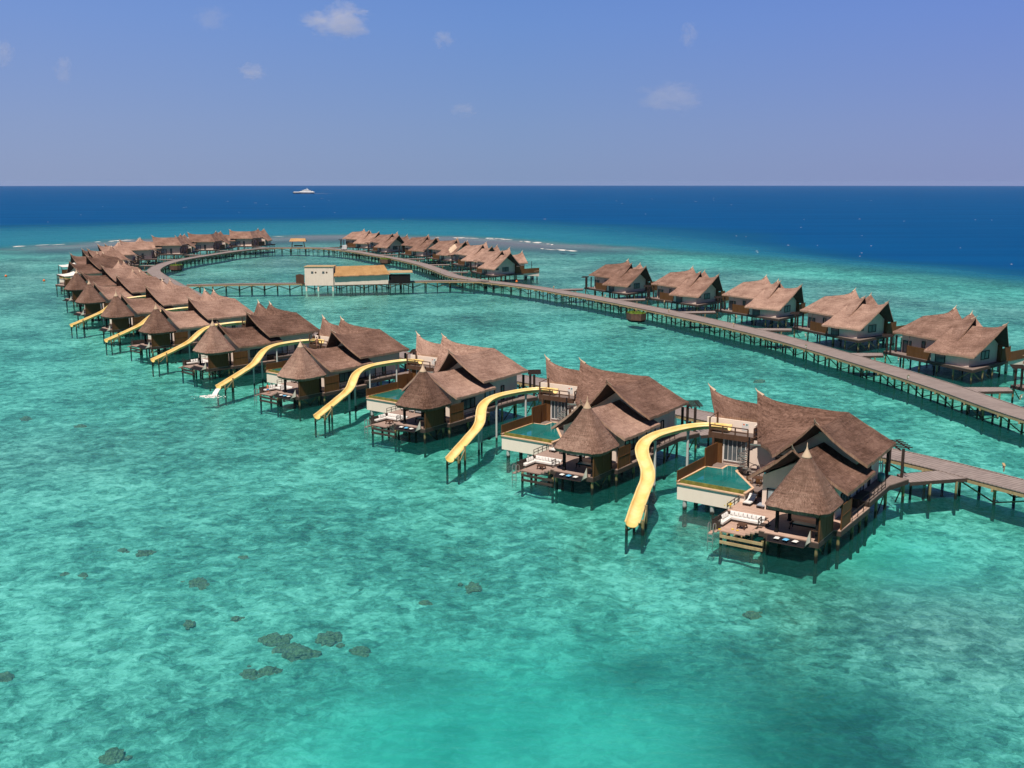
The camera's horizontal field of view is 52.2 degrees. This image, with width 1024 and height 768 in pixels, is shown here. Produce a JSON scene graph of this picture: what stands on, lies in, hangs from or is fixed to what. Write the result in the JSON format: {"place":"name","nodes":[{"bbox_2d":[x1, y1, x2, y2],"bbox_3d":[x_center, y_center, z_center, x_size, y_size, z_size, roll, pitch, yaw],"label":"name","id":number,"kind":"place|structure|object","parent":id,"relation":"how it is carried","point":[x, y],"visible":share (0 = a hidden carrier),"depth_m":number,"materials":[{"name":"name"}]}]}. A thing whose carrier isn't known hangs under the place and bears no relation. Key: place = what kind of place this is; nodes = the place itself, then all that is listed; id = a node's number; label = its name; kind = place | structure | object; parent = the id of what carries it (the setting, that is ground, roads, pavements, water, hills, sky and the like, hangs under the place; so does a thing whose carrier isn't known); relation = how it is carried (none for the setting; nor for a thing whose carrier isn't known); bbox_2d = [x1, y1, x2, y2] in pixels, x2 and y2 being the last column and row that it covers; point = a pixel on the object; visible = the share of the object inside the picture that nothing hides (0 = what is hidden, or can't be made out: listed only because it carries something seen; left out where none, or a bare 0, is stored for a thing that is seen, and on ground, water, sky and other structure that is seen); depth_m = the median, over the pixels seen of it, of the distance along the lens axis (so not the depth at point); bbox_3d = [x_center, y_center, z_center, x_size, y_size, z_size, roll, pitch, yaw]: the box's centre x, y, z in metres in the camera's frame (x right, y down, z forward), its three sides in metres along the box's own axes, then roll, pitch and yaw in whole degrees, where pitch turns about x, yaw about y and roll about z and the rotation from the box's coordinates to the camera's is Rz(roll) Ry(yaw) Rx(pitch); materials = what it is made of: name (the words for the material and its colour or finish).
{"place":"outdoors","nodes":[
{"label":"outdoors","id":0,"kind":"place"},
{"bbox_2d":[0,235,1023,767],"bbox_3d":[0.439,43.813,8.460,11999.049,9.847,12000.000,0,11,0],"label":"seabed","id":1,"kind":"structure","parent":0,"point":[570,635],"depth_m":110.03,"materials":[{"name":"teal sand"}]},
{"bbox_2d":[0,671,14,681],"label":"coral head","id":2,"kind":"object","parent":1,"relation":"on","point":[7,676],"visible":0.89,"depth_m":85.78},
{"bbox_2d":[19,416,31,420],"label":"coral head","id":3,"kind":"object","parent":1,"relation":"on","point":[26,418],"visible":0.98,"depth_m":179.69},
{"bbox_2d":[78,572,87,578],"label":"coral head","id":4,"kind":"object","parent":1,"relation":"on","point":[84,575],"visible":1,"depth_m":108.33},
{"bbox_2d":[55,251,141,297],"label":"water villa","id":5,"kind":"object","parent":1,"relation":"on","point":[93,265],"visible":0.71,"depth_m":377.96,"materials":[{"name":"brown plant"}]},
{"bbox_2d":[57,246,146,283],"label":"water villa","id":6,"kind":"object","parent":1,"relation":"on","point":[111,251],"visible":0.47,"depth_m":419.28,"materials":[{"name":"brown plant"}]},
{"bbox_2d":[69,295,145,338],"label":"water slide","id":7,"kind":"object","parent":1,"relation":"on","point":[76,323],"visible":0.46,"depth_m":275.45,"materials":[{"name":"yellow plastic"}]},
{"bbox_2d":[70,241,153,270],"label":"water villa","id":8,"kind":"object","parent":1,"relation":"on","point":[126,252],"visible":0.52,"depth_m":451.64,"materials":[{"name":"brown plant"}]},
{"bbox_2d":[64,261,163,313],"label":"water villa","id":9,"kind":"object","parent":1,"relation":"on","point":[76,284],"visible":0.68,"depth_m":330.44,"materials":[{"name":"brown plant"}]},
{"bbox_2d":[98,747,132,764],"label":"coral head","id":10,"kind":"object","parent":1,"relation":"on","point":[112,755],"visible":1,"depth_m":74.08},
{"bbox_2d":[75,269,160,329],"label":"water villa","id":11,"kind":"object","parent":1,"relation":"on","point":[96,298],"visible":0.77,"depth_m":295.73,"materials":[{"name":"brown wood"}]},
{"bbox_2d":[117,548,129,552],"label":"coral head","id":12,"kind":"object","parent":1,"relation":"on","point":[123,550],"visible":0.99,"depth_m":115.38},
{"bbox_2d":[104,238,174,269],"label":"water villa","id":13,"kind":"object","parent":1,"relation":"on","point":[139,246],"visible":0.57,"depth_m":485.79,"materials":[{"name":"brown wood"}]},
{"bbox_2d":[135,550,155,556],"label":"coral head","id":14,"kind":"object","parent":1,"relation":"on","point":[141,553],"visible":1,"depth_m":114.61},
{"bbox_2d":[104,307,187,355],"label":"water slide","id":15,"kind":"object","parent":1,"relation":"on","point":[124,332],"visible":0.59,"depth_m":249.81,"materials":[{"name":"yellow plastic"}]},
{"bbox_2d":[100,278,200,346],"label":"water villa","id":16,"kind":"object","parent":1,"relation":"on","point":[123,313],"visible":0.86,"depth_m":264.86,"materials":[{"name":"brown wood"}]},
{"bbox_2d":[137,233,202,263],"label":"water villa","id":17,"kind":"object","parent":1,"relation":"on","point":[183,245],"visible":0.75,"depth_m":520.46,"materials":[{"name":"brown wood"}]},
{"bbox_2d":[183,620,195,629],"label":"coral head","id":18,"kind":"object","parent":1,"relation":"on","point":[188,624],"visible":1,"depth_m":96.48},
{"bbox_2d":[127,288,253,365],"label":"water villa","id":19,"kind":"object","parent":1,"relation":"on","point":[164,329],"visible":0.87,"depth_m":238.44,"materials":[{"name":"brown wood"}]},
{"bbox_2d":[181,577,209,589],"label":"coral head","id":20,"kind":"object","parent":1,"relation":"on","point":[201,583],"visible":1,"depth_m":105.90},
{"bbox_2d":[150,321,245,376],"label":"water slide","id":21,"kind":"object","parent":1,"relation":"on","point":[189,341],"visible":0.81,"depth_m":225.26,"materials":[{"name":"yellow plastic"}]},
{"bbox_2d":[164,231,233,259],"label":"water villa","id":22,"kind":"object","parent":1,"relation":"on","point":[216,242],"visible":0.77,"depth_m":552.85,"materials":[{"name":"brown wood"}]},
{"bbox_2d":[194,388,225,398],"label":"water splash","id":23,"kind":"object","parent":1,"relation":"on","point":[215,393],"visible":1,"depth_m":188.51,"materials":[{"name":"white liquid"}]},
{"bbox_2d":[230,616,244,621],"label":"coral head","id":24,"kind":"object","parent":1,"relation":"on","point":[236,618],"visible":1,"depth_m":97.63},
{"bbox_2d":[210,229,274,255],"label":"water villa","id":25,"kind":"object","parent":1,"relation":"on","point":[257,238],"visible":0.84,"depth_m":585.40,"materials":[{"name":"brown wood"}]},
{"bbox_2d":[178,299,319,390],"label":"water villa","id":26,"kind":"object","parent":1,"relation":"on","point":[219,347],"visible":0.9,"depth_m":212.21,"materials":[{"name":"brown wood"}]},
{"bbox_2d":[186,359,207,364],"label":"corner sofa","id":27,"kind":"object","parent":26,"relation":"on","point":[195,362],"visible":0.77,"depth_m":213.42,"materials":[{"name":"white fabric"}]},
{"bbox_2d":[250,348,265,357],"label":"window","id":28,"kind":"structure","parent":26,"relation":"in","point":[253,352],"depth_m":211.68,"materials":[{"name":"glass"}]},
{"bbox_2d":[277,346,287,353],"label":"glass door","id":29,"kind":"structure","parent":26,"relation":"in","point":[284,349],"depth_m":216.64,"materials":[{"name":"black paint"}]},
{"bbox_2d":[239,665,258,680],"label":"coral head","id":30,"kind":"object","parent":1,"relation":"on","point":[247,673],"visible":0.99,"depth_m":86.31},
{"bbox_2d":[249,666,282,679],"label":"coral head","id":31,"kind":"object","parent":1,"relation":"on","point":[267,670],"visible":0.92,"depth_m":86.80},
{"bbox_2d":[215,339,323,405],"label":"water slide","id":32,"kind":"object","parent":1,"relation":"on","point":[258,357],"visible":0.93,"depth_m":199.02,"materials":[{"name":"yellow plastic"}]},
{"bbox_2d":[258,632,292,647],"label":"coral head","id":33,"kind":"object","parent":1,"relation":"on","point":[275,639],"visible":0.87,"depth_m":92.65},
{"bbox_2d":[271,642,321,661],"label":"coral head","id":34,"kind":"object","parent":1,"relation":"on","point":[293,651],"visible":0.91,"depth_m":90.01},
{"bbox_2d":[289,238,306,255],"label":"swing hut","id":35,"kind":"object","parent":1,"relation":"on","point":[292,240],"visible":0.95,"depth_m":578.73,"materials":[{"name":"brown wood"}]},
{"bbox_2d":[147,247,493,293],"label":"boardwalk","id":36,"kind":"structure","parent":1,"relation":"on","point":[156,270],"depth_m":487.86,"materials":[{"name":"brown wood"}]},
{"bbox_2d":[170,263,182,270],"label":"planter","id":37,"kind":"object","parent":36,"relation":"on","point":[176,267],"visible":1,"depth_m":455.57,"materials":[{"name":"black paint"}]},
{"bbox_2d":[379,258,390,263],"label":"planter","id":38,"kind":"object","parent":36,"relation":"on","point":[384,260],"visible":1,"depth_m":492.77,"materials":[{"name":"black paint"}]},
{"bbox_2d":[315,631,344,647],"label":"coral head","id":39,"kind":"object","parent":1,"relation":"on","point":[329,638],"visible":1,"depth_m":92.94},
{"bbox_2d":[255,315,415,420],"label":"water villa","id":40,"kind":"object","parent":1,"relation":"on","point":[337,358],"visible":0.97,"depth_m":187.07,"materials":[{"name":"brown plant"}]},
{"bbox_2d":[254,389,259,405],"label":"swim ladder","id":41,"kind":"object","parent":40,"relation":"attached to","point":[256,395],"visible":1,"depth_m":184.36,"materials":[{"name":"metal"}]},
{"bbox_2d":[263,384,291,391],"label":"corner sofa","id":42,"kind":"object","parent":40,"relation":"on","point":[273,388],"visible":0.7,"depth_m":186.36,"materials":[{"name":"white fabric"}]},
{"bbox_2d":[275,394,291,399],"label":"hammock net","id":43,"kind":"object","parent":40,"relation":"attached to","point":[282,396],"visible":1,"depth_m":178.76,"materials":[{"name":"black fabric"}]},
{"bbox_2d":[339,371,353,382],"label":"window","id":44,"kind":"structure","parent":40,"relation":"in","point":[343,377],"depth_m":185.96,"materials":[{"name":"glass"}]},
{"bbox_2d":[365,368,375,375],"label":"glass door","id":45,"kind":"structure","parent":40,"relation":"in","point":[373,371],"depth_m":191.21,"materials":[{"name":"black paint"}]},
{"bbox_2d":[186,280,488,296],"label":"boardwalk","id":46,"kind":"structure","parent":1,"relation":"on","point":[251,285],"depth_m":374.98,"materials":[{"name":"brown wood"}]},
{"bbox_2d":[296,265,412,296],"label":"service building","id":47,"kind":"structure","parent":1,"relation":"on","point":[332,275],"depth_m":372.56,"materials":[{"name":"white paint"}]},
{"bbox_2d":[323,229,388,256],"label":"water villa","id":48,"kind":"object","parent":1,"relation":"on","point":[358,240],"visible":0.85,"depth_m":575.48,"materials":[{"name":"brown wood"}]},
{"bbox_2d":[348,646,371,656],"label":"coral head","id":49,"kind":"object","parent":1,"relation":"on","point":[363,651],"visible":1,"depth_m":90.72},
{"bbox_2d":[313,359,423,437],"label":"water slide","id":50,"kind":"object","parent":1,"relation":"on","point":[338,398],"visible":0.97,"depth_m":175.43,"materials":[{"name":"yellow plastic"}]},
{"bbox_2d":[356,232,419,259],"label":"water villa","id":51,"kind":"object","parent":1,"relation":"on","point":[389,243],"visible":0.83,"depth_m":539.69,"materials":[{"name":"brown wood"}]},
{"bbox_2d":[380,234,448,263],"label":"water villa","id":52,"kind":"object","parent":1,"relation":"on","point":[416,246],"visible":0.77,"depth_m":513.00,"materials":[{"name":"brown wood"}]},
{"bbox_2d":[417,600,432,605],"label":"coral head","id":53,"kind":"object","parent":1,"relation":"on","point":[425,602],"visible":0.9,"depth_m":100.89},
{"bbox_2d":[409,238,469,270],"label":"water villa","id":54,"kind":"object","parent":1,"relation":"on","point":[442,250],"visible":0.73,"depth_m":483.37,"materials":[{"name":"brown wood"}]},
{"bbox_2d":[365,332,541,457],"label":"water villa","id":55,"kind":"object","parent":1,"relation":"on","point":[448,383],"visible":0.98,"depth_m":165.56,"materials":[{"name":"brown plant"}]},
{"bbox_2d":[364,419,370,439],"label":"swim ladder","id":56,"kind":"object","parent":55,"relation":"attached to","point":[366,427],"visible":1,"depth_m":160.59,"materials":[{"name":"metal"}]},
{"bbox_2d":[374,413,406,422],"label":"corner sofa","id":57,"kind":"object","parent":55,"relation":"on","point":[390,416],"visible":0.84,"depth_m":162.78,"materials":[{"name":"white fabric"}]},
{"bbox_2d":[394,425,415,432],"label":"hammock net","id":58,"kind":"object","parent":55,"relation":"attached to","point":[397,427],"visible":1,"depth_m":155.40,"materials":[{"name":"black fabric"}]},
{"bbox_2d":[461,397,474,409],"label":"window","id":59,"kind":"structure","parent":55,"relation":"in","point":[469,403],"depth_m":163.75,"materials":[{"name":"glass"}]},
{"bbox_2d":[485,390,494,401],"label":"glass door","id":60,"kind":"structure","parent":55,"relation":"in","point":[491,392],"depth_m":168.11,"materials":[{"name":"black paint"}]},
{"bbox_2d":[430,242,499,277],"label":"water villa","id":61,"kind":"object","parent":1,"relation":"on","point":[466,253],"visible":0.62,"depth_m":450.68,"materials":[{"name":"brown plant"}]},
{"bbox_2d":[457,581,481,593],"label":"coral head","id":62,"kind":"object","parent":1,"relation":"on","point":[471,587],"visible":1,"depth_m":105.05},
{"bbox_2d":[452,247,538,286],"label":"water villa","id":63,"kind":"object","parent":1,"relation":"on","point":[495,264],"visible":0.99,"depth_m":408.85,"materials":[{"name":"brown wood"}]},
{"bbox_2d":[445,387,557,484],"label":"water slide","id":64,"kind":"object","parent":1,"relation":"on","point":[460,446],"visible":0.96,"depth_m":151.04,"materials":[{"name":"yellow plastic"}]},
{"bbox_2d":[179,285,1023,521],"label":"boardwalk","id":65,"kind":"structure","parent":1,"relation":"on","point":[994,482],"depth_m":132.11,"materials":[{"name":"brown wood"}]},
{"bbox_2d":[501,354,711,510],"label":"water villa","id":66,"kind":"object","parent":1,"relation":"on","point":[603,422],"visible":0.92,"depth_m":141.88,"materials":[{"name":"brown plant"}]},
{"bbox_2d":[512,464,519,487],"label":"swim ladder","id":67,"kind":"object","parent":66,"relation":"attached to","point":[513,473],"visible":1,"depth_m":135.26,"materials":[{"name":"metal"}]},
{"bbox_2d":[523,455,561,467],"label":"corner sofa","id":68,"kind":"object","parent":66,"relation":"on","point":[537,460],"visible":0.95,"depth_m":137.30,"materials":[{"name":"white fabric"}]},
{"bbox_2d":[551,401,568,419],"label":"glass door","id":69,"kind":"structure","parent":66,"relation":"in","point":[554,404],"depth_m":155.11,"materials":[{"name":"white glass"}]},
{"bbox_2d":[553,472,582,481],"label":"hammock net","id":70,"kind":"object","parent":66,"relation":"attached to","point":[571,478],"visible":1,"depth_m":129.97,"materials":[{"name":"black fabric"}]},
{"bbox_2d":[576,462,590,467],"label":"daybed","id":71,"kind":"object","parent":66,"relation":"on","point":[584,464],"visible":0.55,"depth_m":132.24,"materials":[{"name":"black paint"}]},
{"bbox_2d":[625,436,637,449],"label":"window","id":72,"kind":"structure","parent":66,"relation":"in","point":[633,441],"depth_m":138.75,"materials":[{"name":"glass"}]},
{"bbox_2d":[561,260,659,307],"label":"water villa","id":73,"kind":"object","parent":1,"relation":"on","point":[626,278],"visible":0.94,"depth_m":343.00,"materials":[{"name":"brown plant"}]},
{"bbox_2d":[619,265,729,317],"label":"water villa","id":74,"kind":"object","parent":1,"relation":"on","point":[691,287],"visible":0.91,"depth_m":312.49,"materials":[{"name":"brown wood"}]},
{"bbox_2d":[624,422,732,553],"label":"water slide","id":75,"kind":"object","parent":1,"relation":"on","point":[640,499],"visible":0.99,"depth_m":125.17,"materials":[{"name":"yellow plastic"}]},
{"bbox_2d":[679,275,807,334],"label":"water villa","id":76,"kind":"object","parent":1,"relation":"on","point":[766,299],"visible":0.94,"depth_m":281.60,"materials":[{"name":"brown wood"}]},
{"bbox_2d":[752,309,759,315],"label":"louvre door","id":77,"kind":"structure","parent":76,"relation":"in","point":[755,311],"depth_m":279.91,"materials":[{"name":"black paint"}]},
{"bbox_2d":[742,610,762,619],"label":"coral head","id":78,"kind":"object","parent":1,"relation":"on","point":[751,615],"visible":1,"depth_m":98.22},
{"bbox_2d":[482,281,1023,447],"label":"boardwalk","id":79,"kind":"structure","parent":1,"relation":"on","point":[982,402],"depth_m":220.14,"materials":[{"name":"brown wood"}]},
{"bbox_2d":[626,309,645,322],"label":"planter","id":80,"kind":"object","parent":79,"relation":"attached to","point":[637,316],"visible":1,"depth_m":288.96,"materials":[{"name":"brown wood"}]},
{"bbox_2d":[676,383,967,583],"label":"water villa","id":81,"kind":"object","parent":1,"relation":"on","point":[820,468],"visible":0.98,"depth_m":120.04,"materials":[{"name":"brown plant"}]},
{"bbox_2d":[707,522,715,551],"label":"swim ladder","id":82,"kind":"object","parent":81,"relation":"attached to","point":[710,534],"visible":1,"depth_m":111.96,"materials":[{"name":"metal"}]},
{"bbox_2d":[723,439,746,463],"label":"glass door","id":83,"kind":"structure","parent":81,"relation":"in","point":[730,447],"depth_m":131.80,"materials":[{"name":"white glass"}]},
{"bbox_2d":[736,522,747,529],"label":"table","id":84,"kind":"object","parent":81,"relation":"on","point":[739,524],"visible":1,"depth_m":112.22,"materials":[{"name":"brown wood"}]},
{"bbox_2d":[720,510,764,526],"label":"corner sofa","id":85,"kind":"object","parent":81,"relation":"on","point":[727,518],"visible":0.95,"depth_m":114.05,"materials":[{"name":"white fabric"}]},
{"bbox_2d":[742,493,756,506],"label":"sun lounger","id":86,"kind":"object","parent":81,"relation":"on","point":[750,500],"visible":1,"depth_m":118.25,"materials":[{"name":"white fabric"}]},
{"bbox_2d":[752,476,762,484],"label":"dining table","id":87,"kind":"object","parent":81,"relation":"on","point":[758,477],"visible":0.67,"depth_m":123.56,"materials":[{"name":"brown wood"}]},
{"bbox_2d":[766,488,779,511],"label":"glass door","id":88,"kind":"structure","parent":81,"relation":"in","point":[769,491],"depth_m":115.64,"materials":[{"name":"black paint"}]},
{"bbox_2d":[766,534,805,548],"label":"hammock net","id":89,"kind":"object","parent":81,"relation":"attached to","point":[799,544],"visible":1,"depth_m":106.73,"materials":[{"name":"brown fabric"}]},
{"bbox_2d":[789,521,815,528],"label":"daybed","id":90,"kind":"object","parent":81,"relation":"on","point":[803,524],"visible":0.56,"depth_m":108.94,"materials":[{"name":"black paint"}]},
{"bbox_2d":[805,530,817,545],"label":"wind sail","id":91,"kind":"object","parent":81,"relation":"attached to","point":[808,540],"visible":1,"depth_m":105.61,"materials":[{"name":"fabric"}]},
{"bbox_2d":[840,493,850,507],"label":"window","id":92,"kind":"structure","parent":81,"relation":"in","point":[845,498],"depth_m":114.93,"materials":[{"name":"glass"}]},
{"bbox_2d":[757,288,904,355],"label":"water villa","id":93,"kind":"object","parent":1,"relation":"on","point":[852,316],"visible":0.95,"depth_m":244.43,"materials":[{"name":"brown wood"}]},
{"bbox_2d":[831,328,838,335],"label":"louvre door","id":94,"kind":"structure","parent":93,"relation":"in","point":[834,331],"depth_m":243.85,"materials":[{"name":"black paint"}]},
{"bbox_2d":[868,324,876,332],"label":"window","id":95,"kind":"structure","parent":93,"relation":"in","point":[871,328],"depth_m":241.48,"materials":[{"name":"glass"}]},
{"bbox_2d":[852,305,1023,386],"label":"water villa","id":96,"kind":"object","parent":1,"relation":"on","point":[953,340],"visible":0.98,"depth_m":207.67,"materials":[{"name":"brown wood"}]},
{"bbox_2d":[902,340,911,352],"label":"entrance door","id":97,"kind":"structure","parent":96,"relation":"in","point":[905,342],"depth_m":218.42,"materials":[{"name":"black paint"}]},
{"bbox_2d":[935,354,945,362],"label":"louvre door","id":98,"kind":"structure","parent":96,"relation":"in","point":[939,358],"depth_m":206.77,"materials":[{"name":"black paint"}]},
{"bbox_2d":[980,350,989,359],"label":"window","id":99,"kind":"structure","parent":96,"relation":"in","point":[984,354],"depth_m":204.49,"materials":[{"name":"clear glass"}]},
{"bbox_2d":[965,361,1023,418],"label":"water villa","id":100,"kind":"object","parent":1,"relation":"on","point":[998,390],"visible":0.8,"depth_m":182.18,"materials":[{"name":"brown wood"}]},
{"bbox_2d":[0,186,1023,282],"bbox_3d":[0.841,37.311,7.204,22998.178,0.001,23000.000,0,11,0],"label":"sea","id":101,"kind":"structure","parent":0,"point":[969,231],"depth_m":1109.88,"materials":[{"name":"liquid"}]},
{"bbox_2d":[13,236,573,250],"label":"surf foam","id":102,"kind":"object","parent":101,"relation":"on","point":[454,237],"visible":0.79,"depth_m":667.70,"materials":[{"name":"white foamy sea water"}]},
{"bbox_2d":[293,189,314,193],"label":"motor yacht","id":103,"kind":"object","parent":101,"relation":"on","point":[307,191],"visible":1,"depth_m":3468.01,"materials":[{"name":"white paint"}]},
{"bbox_2d":[0,0,1023,185],"label":"sky","id":104,"kind":"structure","parent":0,"point":[93,92],"materials":[{"name":"blue"}]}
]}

